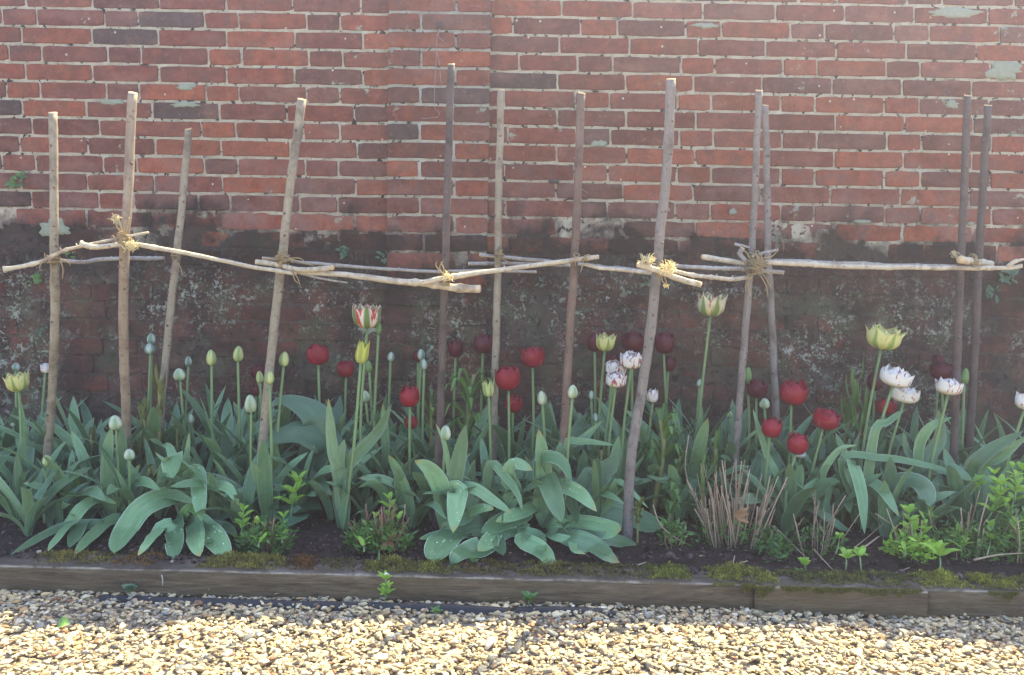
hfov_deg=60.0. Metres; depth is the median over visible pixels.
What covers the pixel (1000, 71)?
lichen patch
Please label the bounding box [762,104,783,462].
wooden stake
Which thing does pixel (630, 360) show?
tulip
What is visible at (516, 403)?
tulip
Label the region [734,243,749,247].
lashed rod
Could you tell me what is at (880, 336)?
tulip
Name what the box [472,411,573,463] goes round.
tulip plant
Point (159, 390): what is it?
young shoot
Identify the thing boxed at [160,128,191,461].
wooden stake
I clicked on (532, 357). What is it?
tulip
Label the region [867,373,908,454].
tulip
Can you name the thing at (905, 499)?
tulip plant
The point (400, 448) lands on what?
tulip plant
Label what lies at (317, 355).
tulip
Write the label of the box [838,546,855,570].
leafy sprig
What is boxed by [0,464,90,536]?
tulip plant
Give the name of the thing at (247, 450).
tulip plant
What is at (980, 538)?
cut back shrub
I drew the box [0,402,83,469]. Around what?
tulip plant
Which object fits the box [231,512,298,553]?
small shrub
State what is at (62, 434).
tulip plant
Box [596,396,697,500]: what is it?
tulip plant
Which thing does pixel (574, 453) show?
tulip plant
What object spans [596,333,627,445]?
tulip
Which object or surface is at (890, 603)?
timber board
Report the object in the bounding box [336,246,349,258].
wall plant
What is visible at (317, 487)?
tulip plant
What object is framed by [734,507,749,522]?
dead leaf
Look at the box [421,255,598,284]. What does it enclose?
lashed rod
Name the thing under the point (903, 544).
leafy sprig
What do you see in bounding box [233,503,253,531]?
leafy sprig
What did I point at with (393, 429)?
tulip plant
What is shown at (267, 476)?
tulip
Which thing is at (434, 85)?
wire
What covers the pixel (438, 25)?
wall nail
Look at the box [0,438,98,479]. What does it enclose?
tulip plant
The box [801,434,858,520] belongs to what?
tulip plant
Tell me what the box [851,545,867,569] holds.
leafy sprig
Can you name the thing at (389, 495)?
leafy sprig
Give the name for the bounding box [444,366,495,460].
young shoot
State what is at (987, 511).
tulip plant
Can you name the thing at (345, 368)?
tulip
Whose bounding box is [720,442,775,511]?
tulip plant
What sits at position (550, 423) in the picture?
tulip plant
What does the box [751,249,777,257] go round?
lashed rod
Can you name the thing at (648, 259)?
frayed twine
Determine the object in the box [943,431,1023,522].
tulip plant
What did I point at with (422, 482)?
tulip plant
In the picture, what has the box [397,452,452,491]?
tulip plant
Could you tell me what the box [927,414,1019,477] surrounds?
tulip plant
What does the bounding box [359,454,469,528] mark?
tulip plant
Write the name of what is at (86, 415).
tulip plant
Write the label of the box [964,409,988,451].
tulip
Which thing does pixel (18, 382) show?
tulip
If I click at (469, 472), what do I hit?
tulip plant
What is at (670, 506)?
young shoot
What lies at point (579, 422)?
tulip plant
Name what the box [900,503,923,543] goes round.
leafy sprig
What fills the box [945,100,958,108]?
lichen patch
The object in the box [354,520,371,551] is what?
leafy sprig
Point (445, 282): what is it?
twine tie
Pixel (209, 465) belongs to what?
tulip plant
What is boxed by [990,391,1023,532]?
tulip
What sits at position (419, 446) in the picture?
tulip plant
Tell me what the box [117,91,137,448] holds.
wooden stake
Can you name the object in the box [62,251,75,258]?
wall plant
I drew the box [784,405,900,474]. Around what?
tulip plant
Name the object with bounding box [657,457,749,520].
tulip plant
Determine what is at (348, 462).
tulip
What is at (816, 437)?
tulip plant
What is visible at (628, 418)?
tulip plant
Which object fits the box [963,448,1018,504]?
tulip plant
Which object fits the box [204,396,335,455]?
tulip plant
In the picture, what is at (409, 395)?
tulip
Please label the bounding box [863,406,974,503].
tulip plant
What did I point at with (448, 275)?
frayed twine
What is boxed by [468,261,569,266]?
lashed rod
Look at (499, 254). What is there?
twine tie
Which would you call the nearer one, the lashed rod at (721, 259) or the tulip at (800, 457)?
the lashed rod at (721, 259)
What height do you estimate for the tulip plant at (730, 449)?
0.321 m
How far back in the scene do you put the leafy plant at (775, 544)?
2.45 m
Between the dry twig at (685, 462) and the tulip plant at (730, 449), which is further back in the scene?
the tulip plant at (730, 449)
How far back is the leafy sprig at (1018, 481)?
2.45 m
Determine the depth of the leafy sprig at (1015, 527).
2.42 m
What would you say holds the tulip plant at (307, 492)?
on the soil
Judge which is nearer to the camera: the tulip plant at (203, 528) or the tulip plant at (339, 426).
the tulip plant at (203, 528)
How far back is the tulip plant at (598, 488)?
2.60 m
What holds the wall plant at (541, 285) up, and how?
attached to the garden wall
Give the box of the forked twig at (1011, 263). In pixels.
[1006,258,1023,267]
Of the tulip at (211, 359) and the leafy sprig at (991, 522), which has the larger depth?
the tulip at (211, 359)
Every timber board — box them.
[0,551,753,609]
[747,571,927,617]
[910,574,1023,617]
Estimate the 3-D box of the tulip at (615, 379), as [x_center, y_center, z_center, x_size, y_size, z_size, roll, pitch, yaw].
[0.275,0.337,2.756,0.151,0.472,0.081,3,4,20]
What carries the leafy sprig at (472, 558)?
on the timber board at (187, 577)
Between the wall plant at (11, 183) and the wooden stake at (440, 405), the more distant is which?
the wall plant at (11, 183)
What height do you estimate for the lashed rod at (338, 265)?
0.042 m
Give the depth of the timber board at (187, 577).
2.24 m
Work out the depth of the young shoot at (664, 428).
2.74 m
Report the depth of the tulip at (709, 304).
2.83 m
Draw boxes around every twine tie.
[39,253,70,278]
[111,215,131,247]
[171,253,181,272]
[261,248,313,284]
[435,261,450,285]
[483,248,513,263]
[580,254,589,272]
[654,260,666,284]
[740,249,776,295]
[953,250,982,269]
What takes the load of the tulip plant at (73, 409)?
on the soil
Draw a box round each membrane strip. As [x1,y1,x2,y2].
[99,595,506,615]
[515,606,616,618]
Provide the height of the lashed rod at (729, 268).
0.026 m
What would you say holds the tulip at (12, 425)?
on the soil
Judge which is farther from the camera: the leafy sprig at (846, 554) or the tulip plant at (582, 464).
the tulip plant at (582, 464)
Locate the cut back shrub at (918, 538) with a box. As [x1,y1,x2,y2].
[877,509,938,563]
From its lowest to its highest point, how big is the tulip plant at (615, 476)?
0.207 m
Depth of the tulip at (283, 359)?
2.70 m
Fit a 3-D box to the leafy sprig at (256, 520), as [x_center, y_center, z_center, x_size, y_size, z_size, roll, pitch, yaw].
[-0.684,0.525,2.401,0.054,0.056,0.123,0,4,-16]
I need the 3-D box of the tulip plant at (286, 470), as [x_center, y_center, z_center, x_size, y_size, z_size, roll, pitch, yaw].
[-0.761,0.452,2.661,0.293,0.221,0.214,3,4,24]
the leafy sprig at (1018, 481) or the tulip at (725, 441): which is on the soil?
the tulip at (725, 441)
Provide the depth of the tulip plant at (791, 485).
2.61 m
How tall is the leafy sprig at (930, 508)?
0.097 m
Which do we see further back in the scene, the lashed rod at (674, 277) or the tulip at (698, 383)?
the tulip at (698, 383)
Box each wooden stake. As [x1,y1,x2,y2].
[43,112,59,456]
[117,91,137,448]
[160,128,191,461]
[254,98,305,516]
[432,63,454,527]
[490,89,504,475]
[560,92,584,495]
[621,78,675,539]
[730,90,762,492]
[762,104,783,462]
[948,95,971,525]
[965,104,991,454]
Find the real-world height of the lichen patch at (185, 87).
0.025 m
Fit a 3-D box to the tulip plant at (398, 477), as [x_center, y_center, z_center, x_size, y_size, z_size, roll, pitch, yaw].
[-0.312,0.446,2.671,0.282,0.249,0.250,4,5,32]
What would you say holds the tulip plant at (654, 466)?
on the soil
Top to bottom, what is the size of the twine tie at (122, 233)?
0.093 m
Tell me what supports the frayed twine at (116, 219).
attached to the twine tie at (122, 233)
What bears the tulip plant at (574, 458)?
on the soil
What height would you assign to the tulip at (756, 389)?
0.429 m
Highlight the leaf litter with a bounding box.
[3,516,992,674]
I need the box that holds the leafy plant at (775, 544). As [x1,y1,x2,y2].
[751,521,793,562]
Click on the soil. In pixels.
(328, 527)
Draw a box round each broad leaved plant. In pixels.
[265,395,346,526]
[350,441,425,503]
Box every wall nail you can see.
[436,22,440,28]
[549,179,558,182]
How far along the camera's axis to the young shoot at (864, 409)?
2.86 m
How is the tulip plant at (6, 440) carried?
on the soil
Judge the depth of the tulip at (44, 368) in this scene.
3.00 m
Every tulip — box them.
[0,363,86,460]
[0,369,34,485]
[9,363,61,437]
[9,418,29,475]
[11,415,159,554]
[41,455,79,523]
[100,449,158,507]
[141,368,193,457]
[143,333,173,460]
[144,343,181,464]
[149,414,208,462]
[163,356,191,445]
[169,350,249,471]
[196,346,248,471]
[213,394,257,518]
[233,364,272,448]
[243,371,263,454]
[246,384,258,453]
[257,371,283,521]
[273,343,362,446]
[273,351,288,514]
[325,360,359,448]
[326,340,390,530]
[343,352,394,438]
[345,303,380,486]
[347,390,396,449]
[365,360,379,447]
[373,323,381,428]
[386,385,419,518]
[399,350,419,462]
[404,415,418,501]
[415,424,511,531]
[417,349,461,453]
[420,358,434,459]
[424,340,463,443]
[453,333,492,455]
[472,393,542,459]
[480,379,500,514]
[495,365,520,494]
[500,346,570,460]
[529,385,603,519]
[532,391,575,492]
[575,359,626,459]
[575,390,601,463]
[577,412,614,464]
[579,371,626,478]
[585,330,653,439]
[587,332,607,426]
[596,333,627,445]
[605,354,619,431]
[620,350,644,474]
[640,388,693,506]
[646,356,675,435]
[654,332,694,452]
[682,291,727,476]
[695,379,734,438]
[709,378,767,506]
[722,408,747,456]
[740,398,794,476]
[743,430,819,536]
[745,367,776,464]
[758,416,785,527]
[770,379,810,489]
[782,452,805,476]
[785,407,842,524]
[834,363,914,526]
[835,323,907,522]
[864,387,926,473]
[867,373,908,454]
[874,398,907,479]
[900,360,966,490]
[903,377,963,511]
[932,353,944,459]
[934,368,968,465]
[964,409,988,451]
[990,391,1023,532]
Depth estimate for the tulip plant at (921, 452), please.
2.72 m
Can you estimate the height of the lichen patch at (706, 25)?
0.021 m
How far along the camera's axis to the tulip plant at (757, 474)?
2.72 m
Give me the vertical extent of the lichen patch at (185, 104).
0.022 m
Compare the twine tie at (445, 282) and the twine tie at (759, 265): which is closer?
the twine tie at (445, 282)
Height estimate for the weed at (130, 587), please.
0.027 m
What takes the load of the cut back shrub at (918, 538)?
on the soil
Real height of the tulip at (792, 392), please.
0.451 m
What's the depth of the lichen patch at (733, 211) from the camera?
3.07 m
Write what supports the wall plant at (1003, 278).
attached to the garden wall
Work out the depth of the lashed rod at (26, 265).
2.49 m
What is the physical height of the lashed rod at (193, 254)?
0.087 m
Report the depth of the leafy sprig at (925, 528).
2.50 m
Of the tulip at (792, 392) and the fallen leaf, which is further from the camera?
the tulip at (792, 392)
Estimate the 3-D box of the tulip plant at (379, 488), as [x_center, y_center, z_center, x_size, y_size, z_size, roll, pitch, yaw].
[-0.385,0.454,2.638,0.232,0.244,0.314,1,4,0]
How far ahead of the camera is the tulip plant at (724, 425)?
2.96 m
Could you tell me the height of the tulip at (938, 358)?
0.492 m
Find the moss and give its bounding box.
[30,548,1023,602]
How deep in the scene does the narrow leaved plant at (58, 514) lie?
2.56 m
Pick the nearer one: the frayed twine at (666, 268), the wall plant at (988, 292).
the frayed twine at (666, 268)
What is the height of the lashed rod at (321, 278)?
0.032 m
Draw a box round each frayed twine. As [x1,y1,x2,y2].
[108,213,121,223]
[121,238,138,251]
[441,270,453,281]
[637,252,656,266]
[658,260,677,277]
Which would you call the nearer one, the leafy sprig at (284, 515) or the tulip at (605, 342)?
the leafy sprig at (284, 515)
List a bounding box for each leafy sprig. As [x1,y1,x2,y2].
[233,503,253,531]
[251,516,269,547]
[273,470,306,515]
[276,511,288,542]
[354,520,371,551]
[372,511,381,559]
[378,491,397,515]
[394,511,404,547]
[469,555,478,562]
[547,506,569,531]
[797,557,810,569]
[835,532,844,553]
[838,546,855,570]
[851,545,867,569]
[894,520,915,555]
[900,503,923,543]
[917,510,931,535]
[920,540,959,569]
[923,500,937,529]
[949,523,974,551]
[969,474,986,495]
[977,473,1010,519]
[982,519,998,555]
[986,466,1004,497]
[996,496,1018,527]
[1004,462,1023,512]
[1005,461,1023,499]
[1007,515,1023,546]
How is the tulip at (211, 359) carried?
on the soil
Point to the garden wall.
(864, 120)
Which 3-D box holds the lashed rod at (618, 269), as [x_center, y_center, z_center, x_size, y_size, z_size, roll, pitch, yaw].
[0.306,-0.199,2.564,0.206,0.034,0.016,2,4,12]
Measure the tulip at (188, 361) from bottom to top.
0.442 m
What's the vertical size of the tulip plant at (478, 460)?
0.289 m
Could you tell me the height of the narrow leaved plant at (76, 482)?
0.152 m
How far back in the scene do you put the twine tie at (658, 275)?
2.45 m
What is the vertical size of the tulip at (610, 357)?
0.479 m
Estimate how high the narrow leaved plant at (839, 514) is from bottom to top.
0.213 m
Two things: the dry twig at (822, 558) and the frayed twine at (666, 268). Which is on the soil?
the dry twig at (822, 558)
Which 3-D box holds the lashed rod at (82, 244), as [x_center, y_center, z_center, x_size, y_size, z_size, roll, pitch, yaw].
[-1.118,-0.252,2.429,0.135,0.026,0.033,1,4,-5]
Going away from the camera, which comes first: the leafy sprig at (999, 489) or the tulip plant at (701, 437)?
the leafy sprig at (999, 489)
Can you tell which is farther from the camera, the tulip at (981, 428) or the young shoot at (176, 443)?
the tulip at (981, 428)
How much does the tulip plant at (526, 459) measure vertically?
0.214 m
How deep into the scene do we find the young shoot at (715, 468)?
2.77 m
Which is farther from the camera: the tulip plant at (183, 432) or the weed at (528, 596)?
the tulip plant at (183, 432)
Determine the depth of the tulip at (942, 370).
2.98 m
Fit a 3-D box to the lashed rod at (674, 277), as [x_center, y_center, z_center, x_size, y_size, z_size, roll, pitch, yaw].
[0.432,-0.173,2.439,0.182,0.068,0.030,1,4,0]
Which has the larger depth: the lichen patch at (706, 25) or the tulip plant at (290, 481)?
the lichen patch at (706, 25)
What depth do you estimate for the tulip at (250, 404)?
2.69 m
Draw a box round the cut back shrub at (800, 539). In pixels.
[785,490,859,560]
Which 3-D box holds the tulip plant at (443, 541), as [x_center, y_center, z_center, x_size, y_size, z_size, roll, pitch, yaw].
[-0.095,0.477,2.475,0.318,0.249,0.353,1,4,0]
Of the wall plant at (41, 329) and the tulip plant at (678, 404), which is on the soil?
the tulip plant at (678, 404)
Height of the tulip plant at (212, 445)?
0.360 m
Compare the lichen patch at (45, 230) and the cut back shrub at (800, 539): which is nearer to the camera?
the cut back shrub at (800, 539)
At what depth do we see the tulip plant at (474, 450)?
2.83 m
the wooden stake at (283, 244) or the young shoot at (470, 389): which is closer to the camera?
the wooden stake at (283, 244)
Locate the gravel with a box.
[0,589,1023,674]
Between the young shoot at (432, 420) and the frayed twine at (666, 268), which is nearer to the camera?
the frayed twine at (666, 268)
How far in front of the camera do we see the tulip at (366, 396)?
2.85 m
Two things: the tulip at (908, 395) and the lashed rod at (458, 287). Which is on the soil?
the tulip at (908, 395)
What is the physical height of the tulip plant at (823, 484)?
0.373 m
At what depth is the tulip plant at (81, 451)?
2.75 m
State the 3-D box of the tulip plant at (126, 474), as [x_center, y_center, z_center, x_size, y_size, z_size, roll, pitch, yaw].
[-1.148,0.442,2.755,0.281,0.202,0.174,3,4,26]
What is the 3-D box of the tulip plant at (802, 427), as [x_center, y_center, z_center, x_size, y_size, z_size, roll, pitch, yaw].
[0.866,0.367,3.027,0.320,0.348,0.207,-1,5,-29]
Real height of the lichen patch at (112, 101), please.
0.023 m
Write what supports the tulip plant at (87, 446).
on the soil
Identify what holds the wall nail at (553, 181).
attached to the garden wall
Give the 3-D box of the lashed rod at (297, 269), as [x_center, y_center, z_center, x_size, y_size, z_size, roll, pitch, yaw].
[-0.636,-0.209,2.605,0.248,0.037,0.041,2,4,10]
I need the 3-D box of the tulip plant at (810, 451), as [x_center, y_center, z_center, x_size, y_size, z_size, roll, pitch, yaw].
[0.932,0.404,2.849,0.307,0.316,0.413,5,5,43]
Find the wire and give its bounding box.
[422,30,439,118]
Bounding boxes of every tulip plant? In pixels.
[0,396,136,470]
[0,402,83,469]
[0,418,36,479]
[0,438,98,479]
[0,441,99,522]
[0,445,16,483]
[0,447,100,498]
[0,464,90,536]
[0,467,60,516]
[14,383,111,454]
[24,450,116,519]
[35,416,174,480]
[59,442,191,509]
[63,399,166,469]
[70,431,136,486]
[83,407,185,472]
[101,400,220,448]
[109,432,253,559]
[113,437,236,518]
[113,446,181,489]
[135,386,255,471]
[156,453,258,517]
[170,447,285,529]
[182,384,257,473]
[190,435,240,473]
[192,398,277,478]
[197,417,298,475]
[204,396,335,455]
[206,452,308,517]
[207,451,291,486]
[218,436,296,475]
[251,445,360,504]
[270,457,331,499]
[274,394,383,489]
[309,446,381,519]
[327,447,415,520]
[329,462,403,511]
[342,394,398,448]
[350,454,418,521]
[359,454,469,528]
[362,405,468,472]
[368,451,445,520]
[385,456,469,520]
[388,402,497,472]
[389,406,492,458]
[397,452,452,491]
[405,415,536,480]
[413,459,481,509]
[416,450,522,493]
[420,458,532,564]
[463,470,558,518]
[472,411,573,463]
[475,446,530,496]
[475,455,537,521]
[487,412,608,472]
[496,421,661,566]
[500,452,577,471]
[515,402,586,464]
[521,418,631,476]
[521,450,640,483]
[527,397,660,462]
[537,401,641,461]
[554,457,623,516]
[570,455,642,482]
[571,459,651,502]
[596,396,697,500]
[609,441,662,506]
[623,405,761,498]
[625,399,709,479]
[626,408,724,509]
[641,465,720,519]
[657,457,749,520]
[669,399,793,493]
[691,463,780,523]
[692,399,787,482]
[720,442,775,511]
[733,410,856,531]
[739,447,830,531]
[740,406,813,478]
[750,415,873,462]
[755,420,861,484]
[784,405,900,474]
[791,437,844,488]
[797,473,881,529]
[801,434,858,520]
[837,419,919,480]
[838,410,945,533]
[838,449,881,513]
[853,465,955,538]
[862,461,916,510]
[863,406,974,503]
[864,410,1023,511]
[896,463,1021,534]
[896,475,985,538]
[903,409,973,502]
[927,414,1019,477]
[934,461,1020,536]
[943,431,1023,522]
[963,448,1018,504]
[964,412,1023,508]
[997,415,1023,442]
[1004,484,1023,514]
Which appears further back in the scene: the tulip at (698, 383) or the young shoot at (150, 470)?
the tulip at (698, 383)
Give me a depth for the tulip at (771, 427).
2.64 m
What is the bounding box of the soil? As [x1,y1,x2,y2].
[0,472,1023,576]
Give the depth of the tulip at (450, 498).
2.55 m
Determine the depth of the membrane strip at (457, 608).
2.19 m
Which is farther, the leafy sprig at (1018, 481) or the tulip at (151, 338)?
the tulip at (151, 338)
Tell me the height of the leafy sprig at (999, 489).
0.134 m
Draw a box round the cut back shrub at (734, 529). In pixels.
[686,459,787,550]
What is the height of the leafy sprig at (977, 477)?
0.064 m
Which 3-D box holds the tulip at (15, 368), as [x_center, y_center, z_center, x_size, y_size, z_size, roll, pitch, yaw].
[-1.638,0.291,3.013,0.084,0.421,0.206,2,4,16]
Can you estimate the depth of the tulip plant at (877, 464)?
2.83 m
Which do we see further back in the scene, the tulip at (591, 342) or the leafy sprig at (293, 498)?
the tulip at (591, 342)
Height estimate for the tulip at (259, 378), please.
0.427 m
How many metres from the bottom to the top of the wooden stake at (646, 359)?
1.348 m
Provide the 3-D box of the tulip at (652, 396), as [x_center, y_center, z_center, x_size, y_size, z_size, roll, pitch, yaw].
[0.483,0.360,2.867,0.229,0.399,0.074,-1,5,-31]
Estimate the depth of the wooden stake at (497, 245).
2.84 m
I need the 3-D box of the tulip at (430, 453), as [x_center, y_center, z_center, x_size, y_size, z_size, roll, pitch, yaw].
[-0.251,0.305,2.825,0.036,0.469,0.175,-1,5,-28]
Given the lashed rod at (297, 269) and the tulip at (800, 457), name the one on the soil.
the tulip at (800, 457)
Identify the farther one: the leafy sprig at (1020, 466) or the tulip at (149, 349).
the tulip at (149, 349)
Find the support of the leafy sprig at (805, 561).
on the soil
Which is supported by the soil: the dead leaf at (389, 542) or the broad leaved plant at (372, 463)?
the broad leaved plant at (372, 463)
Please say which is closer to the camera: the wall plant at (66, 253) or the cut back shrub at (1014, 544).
the cut back shrub at (1014, 544)
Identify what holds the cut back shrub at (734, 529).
on the soil
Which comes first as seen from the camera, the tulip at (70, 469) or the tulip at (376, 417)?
the tulip at (70, 469)
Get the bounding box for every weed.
[121,583,137,593]
[377,570,394,600]
[429,605,442,613]
[521,590,537,603]
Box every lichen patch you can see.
[39,218,70,235]
[99,99,123,104]
[170,102,200,107]
[175,84,195,90]
[358,328,375,334]
[590,140,606,146]
[690,23,720,28]
[729,208,736,214]
[853,219,870,223]
[929,7,982,17]
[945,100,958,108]
[985,61,1022,80]
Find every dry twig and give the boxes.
[652,505,683,542]
[685,435,693,494]
[813,549,832,569]
[855,523,883,546]
[973,553,1022,560]
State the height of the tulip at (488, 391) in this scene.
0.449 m
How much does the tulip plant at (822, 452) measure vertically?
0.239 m
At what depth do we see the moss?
2.27 m
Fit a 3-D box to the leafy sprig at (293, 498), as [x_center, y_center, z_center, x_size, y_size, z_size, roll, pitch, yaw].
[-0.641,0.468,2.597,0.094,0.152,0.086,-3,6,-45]
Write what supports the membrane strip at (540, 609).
on the gravel
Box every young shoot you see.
[87,426,95,456]
[134,402,143,466]
[138,397,150,463]
[146,464,165,517]
[153,365,165,468]
[174,420,181,447]
[420,389,436,448]
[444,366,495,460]
[597,445,605,461]
[633,496,644,544]
[637,402,691,516]
[660,478,688,534]
[667,449,690,520]
[697,448,708,524]
[709,428,722,517]
[840,359,863,482]
[851,385,870,450]
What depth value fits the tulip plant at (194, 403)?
3.01 m
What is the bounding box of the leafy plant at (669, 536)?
[655,516,694,549]
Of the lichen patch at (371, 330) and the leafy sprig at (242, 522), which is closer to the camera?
the leafy sprig at (242, 522)
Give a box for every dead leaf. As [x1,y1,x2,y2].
[380,532,396,552]
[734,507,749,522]
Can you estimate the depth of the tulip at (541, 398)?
2.72 m
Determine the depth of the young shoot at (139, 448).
2.87 m
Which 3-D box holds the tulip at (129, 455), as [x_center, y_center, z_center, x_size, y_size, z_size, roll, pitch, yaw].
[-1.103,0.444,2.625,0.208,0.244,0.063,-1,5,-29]
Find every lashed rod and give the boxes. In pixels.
[2,231,148,272]
[60,256,164,263]
[79,240,126,249]
[126,241,296,275]
[255,259,334,272]
[262,256,536,273]
[287,270,480,292]
[299,274,347,282]
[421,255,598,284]
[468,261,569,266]
[479,253,646,270]
[584,263,651,274]
[636,261,701,286]
[668,269,751,280]
[673,264,783,274]
[701,254,776,266]
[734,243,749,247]
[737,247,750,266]
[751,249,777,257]
[764,260,1022,270]
[777,259,973,265]
[956,256,993,265]
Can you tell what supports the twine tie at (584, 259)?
attached to the lashed rod at (496, 270)
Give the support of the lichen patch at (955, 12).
attached to the garden wall
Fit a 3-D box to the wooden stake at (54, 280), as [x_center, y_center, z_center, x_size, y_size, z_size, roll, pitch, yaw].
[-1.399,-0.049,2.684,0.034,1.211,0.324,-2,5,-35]
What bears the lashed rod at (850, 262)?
attached to the wooden stake at (976, 321)
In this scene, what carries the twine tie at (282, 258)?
attached to the wooden stake at (283, 244)
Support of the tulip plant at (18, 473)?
on the soil
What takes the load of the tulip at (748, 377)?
on the soil
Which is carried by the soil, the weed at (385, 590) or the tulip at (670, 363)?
the tulip at (670, 363)
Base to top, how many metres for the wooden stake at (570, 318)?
1.318 m
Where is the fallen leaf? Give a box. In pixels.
[57,617,69,627]
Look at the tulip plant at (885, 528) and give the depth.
2.60 m
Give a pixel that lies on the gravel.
(389, 625)
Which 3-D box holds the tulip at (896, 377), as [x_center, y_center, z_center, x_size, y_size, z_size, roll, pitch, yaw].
[1.094,0.334,2.684,0.214,0.514,0.102,1,4,0]
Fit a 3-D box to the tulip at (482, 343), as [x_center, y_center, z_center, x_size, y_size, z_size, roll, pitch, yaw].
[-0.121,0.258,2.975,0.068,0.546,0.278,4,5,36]
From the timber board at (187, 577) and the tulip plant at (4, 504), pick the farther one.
the tulip plant at (4, 504)
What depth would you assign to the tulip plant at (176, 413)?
3.00 m
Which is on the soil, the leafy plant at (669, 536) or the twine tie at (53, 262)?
the leafy plant at (669, 536)
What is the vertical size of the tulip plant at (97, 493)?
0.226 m
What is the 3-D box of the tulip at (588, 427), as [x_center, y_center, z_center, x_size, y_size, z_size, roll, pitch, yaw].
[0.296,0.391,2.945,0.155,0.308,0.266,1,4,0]
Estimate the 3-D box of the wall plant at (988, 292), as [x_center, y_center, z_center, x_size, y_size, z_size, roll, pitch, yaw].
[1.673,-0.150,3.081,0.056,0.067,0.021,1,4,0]
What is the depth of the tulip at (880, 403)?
2.87 m
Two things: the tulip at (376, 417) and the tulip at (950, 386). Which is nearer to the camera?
the tulip at (950, 386)
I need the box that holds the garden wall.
[0,0,1023,482]
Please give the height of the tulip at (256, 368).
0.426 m
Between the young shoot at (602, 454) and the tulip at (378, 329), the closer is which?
the young shoot at (602, 454)
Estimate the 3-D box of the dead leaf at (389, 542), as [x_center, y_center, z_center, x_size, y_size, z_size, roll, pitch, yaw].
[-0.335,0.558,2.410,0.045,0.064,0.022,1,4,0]
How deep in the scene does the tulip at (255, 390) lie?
3.02 m
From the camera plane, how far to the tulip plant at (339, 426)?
2.90 m
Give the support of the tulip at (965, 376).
on the soil
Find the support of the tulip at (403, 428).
on the soil
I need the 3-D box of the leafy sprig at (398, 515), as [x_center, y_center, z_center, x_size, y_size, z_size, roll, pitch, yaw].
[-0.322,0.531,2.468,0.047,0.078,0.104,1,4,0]
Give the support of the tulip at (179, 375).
on the soil
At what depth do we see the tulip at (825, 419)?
2.66 m
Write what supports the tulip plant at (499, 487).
on the soil
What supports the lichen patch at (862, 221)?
attached to the garden wall
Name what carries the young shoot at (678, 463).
on the soil
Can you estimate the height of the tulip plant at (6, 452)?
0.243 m
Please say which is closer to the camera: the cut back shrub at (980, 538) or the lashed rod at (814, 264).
the cut back shrub at (980, 538)
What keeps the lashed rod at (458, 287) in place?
attached to the wooden stake at (283, 244)
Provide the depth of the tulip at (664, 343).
2.97 m
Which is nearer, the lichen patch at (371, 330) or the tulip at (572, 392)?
the tulip at (572, 392)
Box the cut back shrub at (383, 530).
[342,497,418,555]
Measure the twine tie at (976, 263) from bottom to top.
0.061 m
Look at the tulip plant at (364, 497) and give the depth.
2.68 m
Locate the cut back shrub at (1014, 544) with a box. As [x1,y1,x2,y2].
[985,503,1023,565]
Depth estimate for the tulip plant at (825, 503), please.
2.68 m
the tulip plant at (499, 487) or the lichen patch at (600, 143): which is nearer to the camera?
the tulip plant at (499, 487)
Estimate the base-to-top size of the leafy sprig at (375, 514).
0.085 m
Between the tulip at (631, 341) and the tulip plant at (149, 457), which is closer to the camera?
the tulip plant at (149, 457)
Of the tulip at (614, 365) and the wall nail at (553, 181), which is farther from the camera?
the wall nail at (553, 181)
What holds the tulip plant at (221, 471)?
on the soil
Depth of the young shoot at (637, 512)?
2.54 m
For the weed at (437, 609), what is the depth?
2.13 m
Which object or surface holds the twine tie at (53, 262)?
attached to the wooden stake at (54, 280)
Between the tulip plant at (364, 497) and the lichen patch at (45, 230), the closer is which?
the tulip plant at (364, 497)
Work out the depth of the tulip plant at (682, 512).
2.73 m
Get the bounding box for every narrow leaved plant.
[20,475,98,527]
[39,475,104,513]
[803,452,844,523]
[841,480,947,534]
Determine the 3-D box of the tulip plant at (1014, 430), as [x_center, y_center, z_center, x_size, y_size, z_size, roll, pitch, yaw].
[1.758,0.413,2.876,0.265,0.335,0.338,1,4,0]
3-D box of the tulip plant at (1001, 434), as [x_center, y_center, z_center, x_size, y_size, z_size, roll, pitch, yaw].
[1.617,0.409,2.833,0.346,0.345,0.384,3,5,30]
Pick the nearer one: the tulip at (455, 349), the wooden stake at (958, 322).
the wooden stake at (958, 322)
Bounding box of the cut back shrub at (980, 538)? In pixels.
[928,491,1018,565]
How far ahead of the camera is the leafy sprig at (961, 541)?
2.45 m
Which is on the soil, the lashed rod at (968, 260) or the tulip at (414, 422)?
the tulip at (414, 422)
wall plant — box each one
[4,170,27,188]
[29,273,41,283]
[35,326,47,335]
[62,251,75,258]
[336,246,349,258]
[376,250,386,263]
[535,277,544,286]
[985,285,999,303]
[999,269,1019,284]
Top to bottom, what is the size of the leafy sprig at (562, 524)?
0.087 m
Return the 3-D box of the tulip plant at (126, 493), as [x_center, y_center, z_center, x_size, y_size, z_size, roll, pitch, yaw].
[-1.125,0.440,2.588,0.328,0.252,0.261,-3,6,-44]
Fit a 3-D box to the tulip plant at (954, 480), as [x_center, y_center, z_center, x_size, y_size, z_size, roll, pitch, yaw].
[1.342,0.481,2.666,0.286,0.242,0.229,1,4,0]

